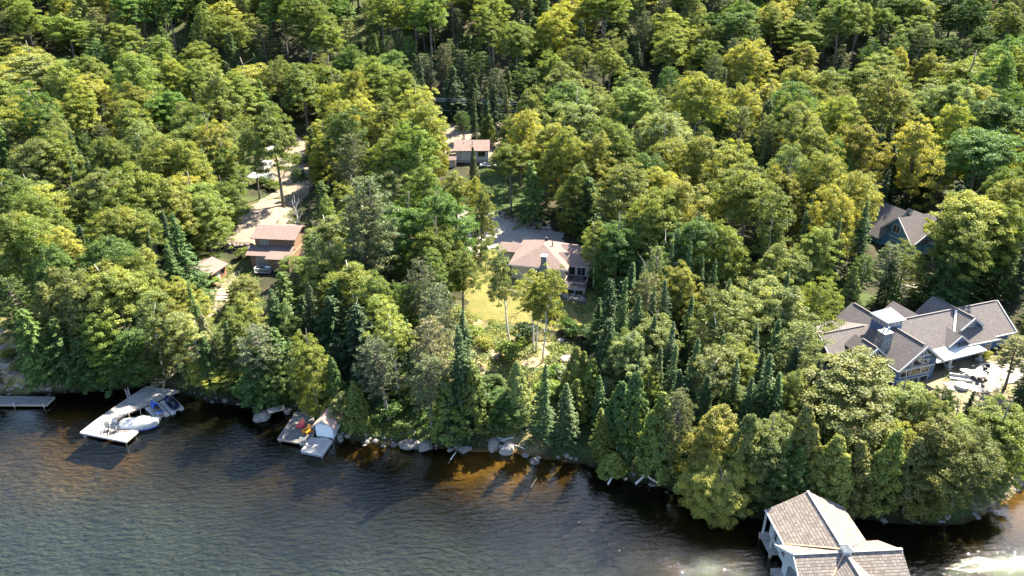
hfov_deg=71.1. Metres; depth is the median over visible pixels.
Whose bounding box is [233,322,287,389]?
pine tree
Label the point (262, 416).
boulder
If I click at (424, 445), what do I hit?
boulder
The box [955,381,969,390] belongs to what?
fire table
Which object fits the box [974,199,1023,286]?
maple tree
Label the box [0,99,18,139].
aspen tree
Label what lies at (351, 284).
birch tree
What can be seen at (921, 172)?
spruce tree
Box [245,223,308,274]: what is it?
brown cabin
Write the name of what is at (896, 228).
window
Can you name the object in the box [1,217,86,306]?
maple tree
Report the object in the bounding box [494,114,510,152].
hemlock tree
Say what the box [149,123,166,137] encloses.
pine tree
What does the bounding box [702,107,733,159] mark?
aspen tree
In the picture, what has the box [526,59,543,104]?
hemlock tree
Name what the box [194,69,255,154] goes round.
maple tree
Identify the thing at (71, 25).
aspen tree
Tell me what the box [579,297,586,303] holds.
boulder
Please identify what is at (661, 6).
pine tree
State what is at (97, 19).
pine tree
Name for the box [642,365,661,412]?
birch tree
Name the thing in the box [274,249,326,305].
maple tree
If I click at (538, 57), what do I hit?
pine tree
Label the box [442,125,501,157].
cottage yard
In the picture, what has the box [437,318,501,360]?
garden path
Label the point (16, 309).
spruce tree
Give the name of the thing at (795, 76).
maple tree
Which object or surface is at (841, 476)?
cedar tree
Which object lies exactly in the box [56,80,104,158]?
aspen tree
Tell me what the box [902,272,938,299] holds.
maple tree
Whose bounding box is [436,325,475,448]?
spruce tree
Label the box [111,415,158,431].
motor boat
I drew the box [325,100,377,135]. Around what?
maple tree
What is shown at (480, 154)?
window
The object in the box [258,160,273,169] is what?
cargo trailer
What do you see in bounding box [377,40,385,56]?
hemlock tree
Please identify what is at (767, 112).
hemlock tree
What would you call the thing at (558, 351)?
undergrowth
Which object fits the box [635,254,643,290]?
spruce tree
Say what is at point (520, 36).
maple tree
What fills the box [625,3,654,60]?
hemlock tree
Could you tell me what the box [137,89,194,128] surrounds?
maple tree
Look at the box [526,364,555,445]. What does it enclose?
spruce tree
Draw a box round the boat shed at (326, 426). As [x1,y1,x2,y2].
[312,404,342,439]
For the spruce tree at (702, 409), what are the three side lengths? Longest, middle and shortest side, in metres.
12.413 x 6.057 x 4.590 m
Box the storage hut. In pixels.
[447,156,456,167]
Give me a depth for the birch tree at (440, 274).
119.44 m
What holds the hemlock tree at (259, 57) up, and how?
on the ground at (72, 502)
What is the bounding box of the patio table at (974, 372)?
[960,368,987,379]
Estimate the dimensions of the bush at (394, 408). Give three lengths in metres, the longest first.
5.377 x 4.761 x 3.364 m
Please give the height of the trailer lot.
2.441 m
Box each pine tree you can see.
[0,274,36,352]
[78,133,98,186]
[84,7,109,37]
[84,39,113,92]
[91,124,115,183]
[107,1,134,53]
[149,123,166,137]
[170,101,199,138]
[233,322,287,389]
[251,24,278,67]
[300,25,313,52]
[300,233,333,296]
[303,349,323,383]
[321,36,336,64]
[326,74,344,104]
[328,131,371,200]
[332,127,363,182]
[332,193,392,303]
[338,18,360,56]
[339,172,402,276]
[344,221,386,304]
[351,337,405,422]
[384,35,398,69]
[392,31,409,65]
[397,35,421,71]
[400,255,441,347]
[403,353,453,437]
[408,314,454,409]
[409,53,435,87]
[418,280,460,362]
[431,43,453,102]
[442,38,457,84]
[449,8,466,51]
[452,49,475,109]
[453,110,471,139]
[467,51,494,110]
[485,67,509,121]
[507,0,522,45]
[531,56,542,71]
[558,47,574,77]
[580,64,603,103]
[602,380,610,403]
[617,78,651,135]
[628,0,641,46]
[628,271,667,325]
[634,10,656,70]
[645,246,670,300]
[650,0,675,38]
[652,387,700,480]
[653,66,681,107]
[684,126,715,168]
[688,323,706,367]
[704,53,727,121]
[716,0,738,41]
[721,37,741,88]
[725,106,755,157]
[745,30,764,69]
[746,26,765,53]
[751,112,776,164]
[767,410,790,442]
[794,0,817,64]
[815,0,843,58]
[824,47,850,80]
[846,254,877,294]
[856,38,883,78]
[857,44,877,77]
[869,2,893,38]
[870,241,903,304]
[901,24,939,83]
[921,22,944,50]
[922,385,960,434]
[938,35,958,70]
[952,38,973,61]
[960,21,978,49]
[963,43,986,61]
[973,88,1017,126]
[976,166,1006,196]
[977,11,999,42]
[989,334,1023,389]
[996,215,1023,286]
[997,30,1010,45]
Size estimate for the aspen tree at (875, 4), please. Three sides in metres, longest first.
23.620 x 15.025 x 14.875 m
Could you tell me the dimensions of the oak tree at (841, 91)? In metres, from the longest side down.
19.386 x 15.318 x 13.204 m
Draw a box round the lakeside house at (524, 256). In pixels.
[498,237,595,294]
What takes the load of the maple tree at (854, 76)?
on the ground at (72, 502)
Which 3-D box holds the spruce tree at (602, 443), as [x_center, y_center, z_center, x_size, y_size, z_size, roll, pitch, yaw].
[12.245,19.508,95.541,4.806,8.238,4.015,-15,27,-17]
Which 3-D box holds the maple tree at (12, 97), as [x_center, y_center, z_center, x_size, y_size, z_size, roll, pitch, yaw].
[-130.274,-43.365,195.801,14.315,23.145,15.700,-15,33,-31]
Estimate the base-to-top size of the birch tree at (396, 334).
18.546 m
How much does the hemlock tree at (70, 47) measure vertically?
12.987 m
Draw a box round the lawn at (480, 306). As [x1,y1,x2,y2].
[460,249,616,333]
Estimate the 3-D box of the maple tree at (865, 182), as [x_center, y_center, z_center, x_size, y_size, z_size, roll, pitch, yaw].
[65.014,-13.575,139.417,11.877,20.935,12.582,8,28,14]
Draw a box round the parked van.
[256,171,275,181]
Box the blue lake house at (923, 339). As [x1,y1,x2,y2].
[805,296,1016,385]
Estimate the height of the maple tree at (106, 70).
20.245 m
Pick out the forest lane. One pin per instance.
(949, 302)
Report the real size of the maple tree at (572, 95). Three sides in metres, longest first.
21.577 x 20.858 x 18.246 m
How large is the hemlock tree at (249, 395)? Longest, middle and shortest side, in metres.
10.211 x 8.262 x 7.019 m
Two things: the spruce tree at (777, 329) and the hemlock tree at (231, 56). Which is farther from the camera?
the hemlock tree at (231, 56)
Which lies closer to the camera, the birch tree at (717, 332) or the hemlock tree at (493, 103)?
the birch tree at (717, 332)
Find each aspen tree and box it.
[0,35,27,57]
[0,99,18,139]
[4,0,46,52]
[10,81,72,191]
[38,13,96,58]
[39,60,85,134]
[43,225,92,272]
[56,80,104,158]
[63,73,110,132]
[69,53,114,127]
[104,23,144,52]
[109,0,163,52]
[174,59,208,105]
[189,1,218,53]
[221,70,266,128]
[237,120,266,198]
[256,0,297,63]
[290,166,308,198]
[305,15,345,62]
[320,106,370,185]
[364,0,397,50]
[383,5,410,55]
[391,120,443,218]
[394,0,427,58]
[407,0,448,67]
[470,0,513,70]
[473,6,506,83]
[474,0,504,52]
[487,142,531,214]
[511,62,545,98]
[535,50,565,113]
[579,0,633,37]
[585,0,621,42]
[589,42,628,93]
[605,83,664,141]
[650,21,689,79]
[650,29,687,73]
[668,0,700,12]
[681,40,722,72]
[691,12,723,34]
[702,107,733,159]
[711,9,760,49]
[718,0,760,31]
[758,3,787,54]
[768,83,815,166]
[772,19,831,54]
[779,6,813,70]
[813,0,864,66]
[820,139,854,174]
[828,69,852,93]
[842,0,873,70]
[845,0,885,47]
[845,98,897,159]
[851,64,919,169]
[868,7,901,45]
[878,0,935,45]
[880,34,912,62]
[885,92,923,140]
[891,15,934,66]
[921,36,963,76]
[930,0,968,40]
[940,84,999,118]
[941,0,989,65]
[959,96,1023,186]
[961,26,999,54]
[975,45,1002,74]
[985,2,1023,39]
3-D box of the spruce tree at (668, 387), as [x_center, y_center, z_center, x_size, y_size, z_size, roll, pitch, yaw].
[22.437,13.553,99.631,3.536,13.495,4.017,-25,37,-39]
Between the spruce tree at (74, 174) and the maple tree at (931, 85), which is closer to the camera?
the spruce tree at (74, 174)
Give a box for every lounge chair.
[982,367,987,374]
[985,363,990,371]
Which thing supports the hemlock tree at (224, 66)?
on the ground at (72, 502)
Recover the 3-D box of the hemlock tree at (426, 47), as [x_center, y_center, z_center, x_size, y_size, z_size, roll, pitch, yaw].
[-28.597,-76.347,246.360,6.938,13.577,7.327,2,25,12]
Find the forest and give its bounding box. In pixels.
[0,0,1023,53]
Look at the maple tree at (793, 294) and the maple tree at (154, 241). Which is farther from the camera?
the maple tree at (154, 241)
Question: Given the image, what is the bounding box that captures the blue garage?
[854,201,944,259]
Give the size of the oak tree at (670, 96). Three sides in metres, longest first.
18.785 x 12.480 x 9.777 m
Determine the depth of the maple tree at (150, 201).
136.66 m
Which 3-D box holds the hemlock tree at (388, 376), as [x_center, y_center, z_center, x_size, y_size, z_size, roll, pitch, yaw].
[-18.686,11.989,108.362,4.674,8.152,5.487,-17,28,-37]
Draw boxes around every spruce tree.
[10,303,46,362]
[64,188,89,242]
[67,131,92,210]
[68,155,95,228]
[76,225,93,271]
[85,156,108,228]
[95,97,110,124]
[127,298,147,337]
[144,230,164,278]
[152,288,162,329]
[160,211,186,279]
[161,244,194,311]
[162,59,175,88]
[167,213,216,303]
[186,283,221,347]
[191,89,198,112]
[199,145,224,192]
[214,91,232,133]
[217,77,233,122]
[221,321,248,377]
[252,53,260,74]
[262,289,295,348]
[282,337,305,401]
[295,282,321,359]
[368,367,387,409]
[369,198,390,276]
[390,280,407,321]
[402,319,423,381]
[416,55,429,101]
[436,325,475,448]
[452,310,492,430]
[470,92,479,139]
[480,89,493,137]
[498,86,511,137]
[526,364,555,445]
[548,383,580,450]
[583,297,602,351]
[583,375,612,439]
[588,408,619,462]
[590,84,598,126]
[602,245,629,276]
[612,277,628,376]
[614,281,631,325]
[615,262,636,319]
[627,341,647,406]
[628,293,643,332]
[629,262,641,332]
[629,365,638,425]
[630,262,648,314]
[633,42,645,78]
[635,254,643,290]
[641,286,658,339]
[645,315,657,388]
[645,347,666,420]
[652,243,674,318]
[654,88,661,130]
[656,68,663,95]
[657,280,673,355]
[661,321,676,392]
[662,344,678,395]
[664,228,681,295]
[667,369,688,438]
[672,241,694,327]
[677,294,696,371]
[682,337,700,424]
[685,374,718,453]
[687,107,702,141]
[687,255,705,322]
[700,259,717,329]
[709,334,725,407]
[712,278,731,348]
[713,281,726,329]
[714,67,727,112]
[716,386,730,439]
[724,358,741,440]
[732,376,755,457]
[735,279,749,337]
[741,323,759,385]
[747,203,772,262]
[749,270,773,336]
[750,353,775,435]
[753,348,764,391]
[757,145,768,177]
[759,319,783,381]
[766,371,787,442]
[779,210,810,284]
[781,346,799,430]
[782,270,790,288]
[789,401,803,447]
[796,191,814,255]
[797,358,822,414]
[813,215,843,294]
[814,381,833,446]
[834,201,871,291]
[859,126,884,184]
[875,133,890,176]
[875,169,890,205]
[876,146,897,196]
[877,154,900,206]
[879,127,895,157]
[884,114,908,172]
[884,131,910,191]
[891,157,915,209]
[896,109,920,183]
[908,155,937,213]
[911,140,932,201]
[962,391,975,416]
[1001,368,1023,431]
[1004,252,1023,302]
[1008,243,1023,278]
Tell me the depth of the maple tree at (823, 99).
186.88 m
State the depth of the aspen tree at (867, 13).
239.64 m
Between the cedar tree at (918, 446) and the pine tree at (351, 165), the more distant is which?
the pine tree at (351, 165)
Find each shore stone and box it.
[337,433,342,439]
[390,442,396,448]
[521,453,528,458]
[879,516,887,522]
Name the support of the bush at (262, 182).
on the ground at (72, 502)
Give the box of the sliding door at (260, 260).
[256,257,267,266]
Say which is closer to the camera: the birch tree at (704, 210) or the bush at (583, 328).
the bush at (583, 328)
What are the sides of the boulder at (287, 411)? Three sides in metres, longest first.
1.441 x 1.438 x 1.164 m
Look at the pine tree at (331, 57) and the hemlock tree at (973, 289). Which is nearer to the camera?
the hemlock tree at (973, 289)
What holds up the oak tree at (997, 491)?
on the ground at (72, 502)
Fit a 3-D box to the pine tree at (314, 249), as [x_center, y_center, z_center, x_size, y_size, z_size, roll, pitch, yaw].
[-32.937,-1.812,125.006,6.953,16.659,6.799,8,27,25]
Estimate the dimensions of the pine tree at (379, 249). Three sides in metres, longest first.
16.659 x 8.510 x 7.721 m
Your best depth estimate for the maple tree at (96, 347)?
109.42 m
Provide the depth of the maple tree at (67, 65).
231.53 m
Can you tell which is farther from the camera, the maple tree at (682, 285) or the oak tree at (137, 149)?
the oak tree at (137, 149)
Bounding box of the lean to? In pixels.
[247,172,262,184]
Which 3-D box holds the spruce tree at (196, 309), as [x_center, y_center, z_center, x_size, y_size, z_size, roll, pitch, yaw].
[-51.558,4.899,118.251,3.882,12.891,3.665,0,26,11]
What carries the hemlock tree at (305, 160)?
on the ground at (72, 502)
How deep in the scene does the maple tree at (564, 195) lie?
149.80 m
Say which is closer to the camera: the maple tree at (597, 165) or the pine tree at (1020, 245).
the pine tree at (1020, 245)
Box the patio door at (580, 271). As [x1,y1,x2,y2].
[577,267,585,275]
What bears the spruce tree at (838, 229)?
on the ground at (72, 502)
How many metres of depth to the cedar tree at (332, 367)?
102.90 m
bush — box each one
[0,348,15,358]
[9,357,32,370]
[173,360,194,376]
[206,276,223,285]
[208,373,239,391]
[228,378,259,397]
[234,247,247,255]
[256,177,271,186]
[266,180,279,188]
[371,399,407,421]
[386,379,409,396]
[397,386,427,406]
[464,324,484,343]
[472,407,494,434]
[477,336,493,349]
[480,419,511,431]
[493,340,522,360]
[511,321,541,338]
[515,336,527,344]
[526,393,549,413]
[530,378,562,397]
[541,363,570,381]
[548,299,562,315]
[560,317,577,336]
[573,324,593,338]
[975,350,993,359]
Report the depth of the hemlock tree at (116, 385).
111.29 m
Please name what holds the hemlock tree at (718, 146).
on the ground at (72, 502)
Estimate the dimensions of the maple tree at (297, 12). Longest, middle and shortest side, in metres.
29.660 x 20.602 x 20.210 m
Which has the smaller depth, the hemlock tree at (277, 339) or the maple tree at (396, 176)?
the hemlock tree at (277, 339)
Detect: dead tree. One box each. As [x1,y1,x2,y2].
[284,199,302,223]
[641,233,682,309]
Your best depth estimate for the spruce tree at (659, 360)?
99.33 m
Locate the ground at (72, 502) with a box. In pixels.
[0,0,1023,575]
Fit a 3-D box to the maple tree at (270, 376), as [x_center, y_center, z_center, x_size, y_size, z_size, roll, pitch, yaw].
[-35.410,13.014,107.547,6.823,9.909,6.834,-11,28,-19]
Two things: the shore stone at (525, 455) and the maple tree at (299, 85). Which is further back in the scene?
the maple tree at (299, 85)
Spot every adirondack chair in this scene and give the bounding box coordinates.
[103,421,110,432]
[109,422,116,432]
[295,419,305,430]
[302,424,312,435]
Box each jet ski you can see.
[150,401,164,415]
[164,395,179,409]
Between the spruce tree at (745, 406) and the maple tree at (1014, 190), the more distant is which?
the maple tree at (1014, 190)
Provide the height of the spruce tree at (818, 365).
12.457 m
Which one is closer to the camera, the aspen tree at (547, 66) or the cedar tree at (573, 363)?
the cedar tree at (573, 363)
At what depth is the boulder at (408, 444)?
99.68 m
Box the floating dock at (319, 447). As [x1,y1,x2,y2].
[301,437,332,463]
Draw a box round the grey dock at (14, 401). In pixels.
[0,396,54,412]
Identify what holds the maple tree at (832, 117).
on the ground at (72, 502)
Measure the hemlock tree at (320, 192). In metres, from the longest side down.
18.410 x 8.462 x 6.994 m
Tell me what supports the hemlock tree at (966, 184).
on the ground at (72, 502)
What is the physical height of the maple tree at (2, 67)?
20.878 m
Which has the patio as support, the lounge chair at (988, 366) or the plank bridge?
the lounge chair at (988, 366)
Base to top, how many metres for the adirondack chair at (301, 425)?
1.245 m
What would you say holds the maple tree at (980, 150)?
on the ground at (72, 502)
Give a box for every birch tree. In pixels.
[66,292,106,351]
[74,258,131,327]
[83,197,114,240]
[132,286,174,375]
[161,311,214,386]
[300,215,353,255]
[318,261,386,311]
[336,202,357,245]
[362,294,418,395]
[375,296,399,345]
[420,247,452,315]
[466,176,486,240]
[477,236,522,346]
[513,268,548,351]
[524,263,560,352]
[530,264,567,362]
[580,220,608,288]
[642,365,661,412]
[685,288,755,359]
[686,343,737,403]
[690,194,721,247]
[695,283,722,321]
[750,181,796,286]
[884,237,928,301]
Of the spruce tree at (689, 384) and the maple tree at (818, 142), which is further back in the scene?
the maple tree at (818, 142)
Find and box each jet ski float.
[145,402,169,420]
[160,397,183,415]
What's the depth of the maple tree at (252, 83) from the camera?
219.02 m
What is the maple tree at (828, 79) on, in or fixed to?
on the ground at (72, 502)
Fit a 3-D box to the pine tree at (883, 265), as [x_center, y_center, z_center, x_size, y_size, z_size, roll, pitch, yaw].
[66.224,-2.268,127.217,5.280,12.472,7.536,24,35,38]
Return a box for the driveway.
[458,210,564,255]
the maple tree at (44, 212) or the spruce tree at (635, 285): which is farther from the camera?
the maple tree at (44, 212)
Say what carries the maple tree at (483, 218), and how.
on the ground at (72, 502)
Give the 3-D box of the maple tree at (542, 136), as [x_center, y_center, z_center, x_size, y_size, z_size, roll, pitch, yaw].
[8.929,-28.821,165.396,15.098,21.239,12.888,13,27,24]
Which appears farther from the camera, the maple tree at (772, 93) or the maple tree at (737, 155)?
the maple tree at (772, 93)
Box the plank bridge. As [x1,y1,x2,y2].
[267,405,284,413]
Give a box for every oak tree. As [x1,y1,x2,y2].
[36,265,96,339]
[45,107,76,200]
[119,119,165,185]
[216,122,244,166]
[255,55,293,120]
[302,53,335,84]
[557,37,594,82]
[579,77,611,110]
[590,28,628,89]
[655,82,689,125]
[825,86,858,152]
[968,459,1015,497]
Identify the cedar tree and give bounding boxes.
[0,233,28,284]
[29,281,84,356]
[98,342,139,387]
[191,314,219,376]
[198,336,227,396]
[324,357,348,407]
[341,380,371,434]
[425,375,467,446]
[459,358,494,438]
[468,147,480,185]
[477,114,498,145]
[504,361,536,428]
[555,346,582,401]
[569,379,591,424]
[573,351,592,404]
[577,357,608,413]
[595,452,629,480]
[596,380,632,445]
[615,370,648,461]
[631,391,682,485]
[679,310,712,362]
[717,413,761,500]
[719,245,746,290]
[738,436,777,500]
[765,434,794,489]
[772,445,810,504]
[788,403,821,494]
[790,340,806,388]
[795,445,833,497]
[799,433,854,512]
[833,267,863,312]
[834,436,877,518]
[855,449,889,517]
[866,427,909,518]
[881,436,932,518]
[937,395,954,416]
[1019,320,1023,337]
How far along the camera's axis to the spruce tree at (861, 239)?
131.54 m
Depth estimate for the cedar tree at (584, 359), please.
101.92 m
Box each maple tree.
[0,7,38,44]
[0,46,104,124]
[0,57,22,83]
[0,63,26,123]
[0,78,30,146]
[0,88,47,145]
[0,104,58,142]
[0,119,34,167]
[0,168,55,230]
[0,178,63,260]
[0,209,59,283]
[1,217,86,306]
[3,40,56,99]
[3,174,83,266]
[6,136,65,192]
[6,190,77,243]
[31,243,84,289]
[33,100,86,137]
[33,129,88,190]
[49,268,115,343]
[50,58,78,82]
[58,167,124,223]
[68,266,155,329]
[68,313,128,382]
[72,234,153,322]
[75,21,123,73]
[75,56,112,111]
[81,134,136,202]
[81,205,159,259]
[96,162,188,268]
[98,94,147,175]
[98,319,157,382]
[103,57,169,98]
[105,80,167,128]
[107,252,163,329]
[109,44,164,146]
[112,100,160,185]
[113,185,152,247]
[113,207,172,261]
[113,227,141,301]
[118,52,162,85]
[121,337,167,386]
[132,339,175,386]
[133,245,171,322]
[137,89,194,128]
[140,34,181,90]
[140,134,196,185]
[142,141,176,188]
[149,85,173,134]
[149,304,196,372]
[153,53,202,108]
[155,176,202,249]
[155,276,216,323]
[156,123,206,162]
[161,170,235,249]
[164,138,217,189]
[166,171,215,223]
[167,102,214,175]
[175,190,235,259]
[178,40,223,71]
[182,57,223,110]
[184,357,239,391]
[192,112,237,189]
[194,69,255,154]
[205,14,262,66]
[208,139,252,201]
[208,176,249,228]
[212,305,259,377]
[220,291,267,361]
[225,57,274,119]
[225,271,260,306]
[228,75,272,122]
[242,102,301,207]
[256,346,298,407]
[265,55,299,106]
[266,301,306,350]
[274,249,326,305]
[277,0,343,70]
[280,62,323,127]
[281,75,327,118]
[285,331,337,418]
[298,243,371,318]
[303,118,332,173]
[306,57,344,114]
[307,126,346,193]
[315,72,352,123]
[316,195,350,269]
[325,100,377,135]
[328,391,354,424]
[330,175,370,225]
[331,44,370,82]
[331,98,364,180]
[340,55,403,115]
[340,65,375,116]
[341,90,393,163]
[349,270,408,346]
[355,135,407,225]
[361,97,406,166]
[366,49,409,97]
[367,137,407,200]
[378,194,430,281]
[379,165,417,214]
[381,63,422,125]
[390,276,431,345]
[391,164,443,257]
[392,77,440,138]
[394,101,449,166]
[404,216,463,309]
[407,92,448,176]
[412,185,480,277]
[429,133,451,172]
[437,170,478,236]
[445,250,486,310]
[470,184,499,259]
[479,386,529,426]
[481,372,508,406]
[494,20,544,94]
[499,84,559,163]
[504,108,543,186]
[518,117,580,202]
[528,5,577,57]
[532,60,584,126]
[534,126,583,216]
[538,89,600,162]
[541,80,604,132]
[546,0,599,61]
[553,161,597,236]
[567,130,622,219]
[583,116,640,209]
[584,93,622,130]
[585,213,651,301]
[591,151,629,192]
[592,156,652,255]
[595,329,656,402]
[600,114,615,159]
[600,326,653,388]
[603,68,658,131]
[610,407,645,456]
[614,187,686,276]
[617,151,670,197]
[628,308,684,388]
[629,111,693,162]
[629,174,714,275]
[633,96,691,162]
[636,76,652,95]
[637,165,693,222]
[642,7,699,69]
[646,124,687,179]
[655,215,729,299]
[657,259,707,340]
[660,129,735,221]
[668,71,739,173]
[673,449,760,530]
[674,70,726,125]
[674,403,746,481]
[677,0,707,58]
[692,25,725,58]
[692,218,751,295]
[700,336,764,402]
[702,133,757,226]
[702,161,772,234]
[703,169,781,256]
[712,384,762,429]
[718,37,778,93]
[718,81,762,150]
[722,268,807,352]
[732,80,789,153]
[733,412,806,511]
[739,285,837,368]
[742,241,802,309]
[746,452,801,509]
[747,0,794,54]
[753,83,785,134]
[754,160,806,252]
[758,369,818,439]
[764,144,812,214]
[767,80,826,134]
[769,317,825,397]
[770,100,822,162]
[771,42,818,88]
[772,243,813,301]
[777,0,808,46]
[777,117,848,220]
[778,66,825,98]
[789,223,844,299]
[793,345,897,462]
[796,150,846,223]
[796,275,846,351]
[803,183,855,283]
[805,67,846,119]
[808,94,839,133]
[810,94,862,152]
[815,169,884,264]
[816,61,900,142]
[829,115,893,187]
[844,184,879,213]
[854,47,912,104]
[857,411,916,468]
[858,370,935,448]
[872,90,921,139]
[880,46,914,91]
[882,113,946,209]
[896,390,959,436]
[899,0,948,52]
[901,413,988,522]
[902,81,977,137]
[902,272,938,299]
[904,49,945,93]
[909,83,945,142]
[911,51,1021,137]
[922,189,1017,294]
[923,405,976,455]
[925,216,994,294]
[926,95,976,198]
[932,423,1009,509]
[934,127,1023,192]
[938,58,983,87]
[945,405,1020,470]
[947,215,1019,298]
[959,44,1023,132]
[961,393,1023,503]
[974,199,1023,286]
[977,165,1023,197]
[979,34,1023,84]
[979,177,1023,253]
[981,44,1023,92]
[995,119,1023,169]
[1002,152,1023,209]
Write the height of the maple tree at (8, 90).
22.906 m
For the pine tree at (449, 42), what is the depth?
242.25 m
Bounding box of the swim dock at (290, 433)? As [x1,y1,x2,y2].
[277,412,315,449]
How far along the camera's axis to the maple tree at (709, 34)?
240.61 m
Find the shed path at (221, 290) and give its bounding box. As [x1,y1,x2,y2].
[157,268,242,385]
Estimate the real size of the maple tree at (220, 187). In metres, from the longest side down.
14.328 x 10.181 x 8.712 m
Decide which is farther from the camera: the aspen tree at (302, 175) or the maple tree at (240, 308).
the aspen tree at (302, 175)
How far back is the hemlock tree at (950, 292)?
123.74 m
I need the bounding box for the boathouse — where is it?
[757,491,909,575]
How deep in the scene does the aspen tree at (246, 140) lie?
165.86 m
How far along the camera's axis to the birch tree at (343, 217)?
139.72 m
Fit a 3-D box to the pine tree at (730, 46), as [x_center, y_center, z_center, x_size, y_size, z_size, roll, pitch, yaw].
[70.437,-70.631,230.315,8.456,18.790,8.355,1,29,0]
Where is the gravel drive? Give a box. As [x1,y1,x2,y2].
[215,163,313,246]
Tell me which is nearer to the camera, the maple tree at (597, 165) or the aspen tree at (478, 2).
the maple tree at (597, 165)
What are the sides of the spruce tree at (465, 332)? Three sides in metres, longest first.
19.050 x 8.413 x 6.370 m
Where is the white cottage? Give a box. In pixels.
[454,134,489,162]
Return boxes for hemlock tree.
[0,123,33,186]
[12,308,67,392]
[40,317,90,388]
[61,339,108,394]
[63,30,81,56]
[64,56,75,82]
[66,101,101,167]
[71,351,131,397]
[157,26,178,61]
[183,26,223,64]
[221,61,233,104]
[223,32,246,72]
[232,347,291,412]
[248,34,269,74]
[254,79,282,125]
[268,327,300,391]
[271,272,297,347]
[275,37,287,69]
[290,295,326,347]
[299,62,318,104]
[300,127,316,161]
[301,220,322,264]
[306,128,329,183]
[306,295,357,372]
[311,180,345,263]
[320,343,346,390]
[322,279,366,351]
[334,303,377,385]
[351,331,395,402]
[357,33,365,62]
[368,33,381,61]
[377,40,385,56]
[381,343,402,391]
[398,70,427,116]
[422,46,438,84]
[438,65,469,121]
[453,73,484,127]
[457,34,465,62]
[461,30,479,69]
[467,57,482,90]
[481,85,502,133]
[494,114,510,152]
[499,71,517,115]
[508,20,537,73]
[513,160,550,228]
[514,16,547,58]
[520,0,534,31]
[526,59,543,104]
[536,0,554,47]
[569,176,607,240]
[571,20,594,81]
[579,137,598,199]
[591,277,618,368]
[592,317,618,396]
[610,45,630,84]
[612,36,630,79]
[612,54,634,89]
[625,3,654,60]
[687,39,706,75]
[693,116,710,136]
[697,153,718,196]
[706,51,725,80]
[708,105,727,154]
[741,135,755,173]
[747,99,775,169]
[759,147,775,178]
[760,78,771,104]
[761,0,772,41]
[761,60,771,82]
[796,173,819,210]
[827,22,846,49]
[830,55,844,95]
[845,125,860,181]
[863,24,888,77]
[865,123,876,151]
[866,260,906,306]
[909,244,973,308]
[933,184,965,249]
[940,250,991,303]
[953,161,986,193]
[956,174,972,198]
[964,244,1023,303]
[1004,117,1023,168]
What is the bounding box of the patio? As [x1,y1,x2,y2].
[943,360,1023,393]
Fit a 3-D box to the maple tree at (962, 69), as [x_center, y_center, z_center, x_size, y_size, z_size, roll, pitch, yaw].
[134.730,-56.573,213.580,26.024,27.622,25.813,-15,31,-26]
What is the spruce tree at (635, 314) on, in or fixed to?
on the ground at (72, 502)
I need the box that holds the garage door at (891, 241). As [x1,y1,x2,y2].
[889,239,907,253]
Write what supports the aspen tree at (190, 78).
on the ground at (72, 502)
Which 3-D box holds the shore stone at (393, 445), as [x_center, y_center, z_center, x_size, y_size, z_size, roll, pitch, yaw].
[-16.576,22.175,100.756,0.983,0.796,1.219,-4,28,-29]
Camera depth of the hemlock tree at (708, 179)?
166.57 m
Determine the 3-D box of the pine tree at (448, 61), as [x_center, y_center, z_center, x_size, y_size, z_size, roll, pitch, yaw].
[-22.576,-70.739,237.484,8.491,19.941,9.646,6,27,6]
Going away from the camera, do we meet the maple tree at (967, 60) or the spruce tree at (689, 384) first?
the spruce tree at (689, 384)
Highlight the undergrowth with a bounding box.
[0,119,1023,518]
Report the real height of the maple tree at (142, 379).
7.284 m
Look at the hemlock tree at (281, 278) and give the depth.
117.52 m
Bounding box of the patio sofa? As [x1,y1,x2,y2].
[949,372,972,382]
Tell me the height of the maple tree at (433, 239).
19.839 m
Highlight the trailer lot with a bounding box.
[256,157,295,186]
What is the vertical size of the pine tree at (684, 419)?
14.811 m
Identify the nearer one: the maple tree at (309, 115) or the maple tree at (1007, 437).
the maple tree at (1007, 437)
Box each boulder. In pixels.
[253,409,270,422]
[283,407,291,414]
[398,439,419,450]
[418,440,432,451]
[457,446,471,453]
[488,437,499,452]
[499,440,513,456]
[530,457,539,466]
[557,337,564,343]
[560,355,569,363]
[568,296,575,301]
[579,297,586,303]
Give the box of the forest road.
[259,122,517,156]
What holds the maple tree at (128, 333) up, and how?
on the ground at (72, 502)
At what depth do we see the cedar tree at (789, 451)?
86.40 m
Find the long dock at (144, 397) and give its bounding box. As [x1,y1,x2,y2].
[80,386,178,457]
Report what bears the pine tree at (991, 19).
on the ground at (72, 502)
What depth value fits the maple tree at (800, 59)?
225.09 m
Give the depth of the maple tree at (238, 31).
248.76 m
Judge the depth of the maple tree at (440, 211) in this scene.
131.13 m
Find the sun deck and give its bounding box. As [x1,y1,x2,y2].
[480,162,495,167]
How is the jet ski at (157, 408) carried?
on the jet ski float at (153, 414)
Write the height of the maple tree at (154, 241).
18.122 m
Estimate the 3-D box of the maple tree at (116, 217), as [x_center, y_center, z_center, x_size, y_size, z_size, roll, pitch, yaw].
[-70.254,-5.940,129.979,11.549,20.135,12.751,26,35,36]
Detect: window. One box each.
[260,240,268,244]
[478,152,484,156]
[569,266,575,274]
[773,532,777,543]
[892,224,900,234]
[898,370,909,378]
[907,376,918,382]
[909,368,920,376]
[911,357,923,367]
[918,374,928,381]
[920,366,929,373]
[922,358,929,364]
[984,343,991,350]
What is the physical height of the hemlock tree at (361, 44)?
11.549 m
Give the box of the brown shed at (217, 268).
[188,257,227,284]
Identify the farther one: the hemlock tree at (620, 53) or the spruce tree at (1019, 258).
the hemlock tree at (620, 53)
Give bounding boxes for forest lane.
[904,284,971,306]

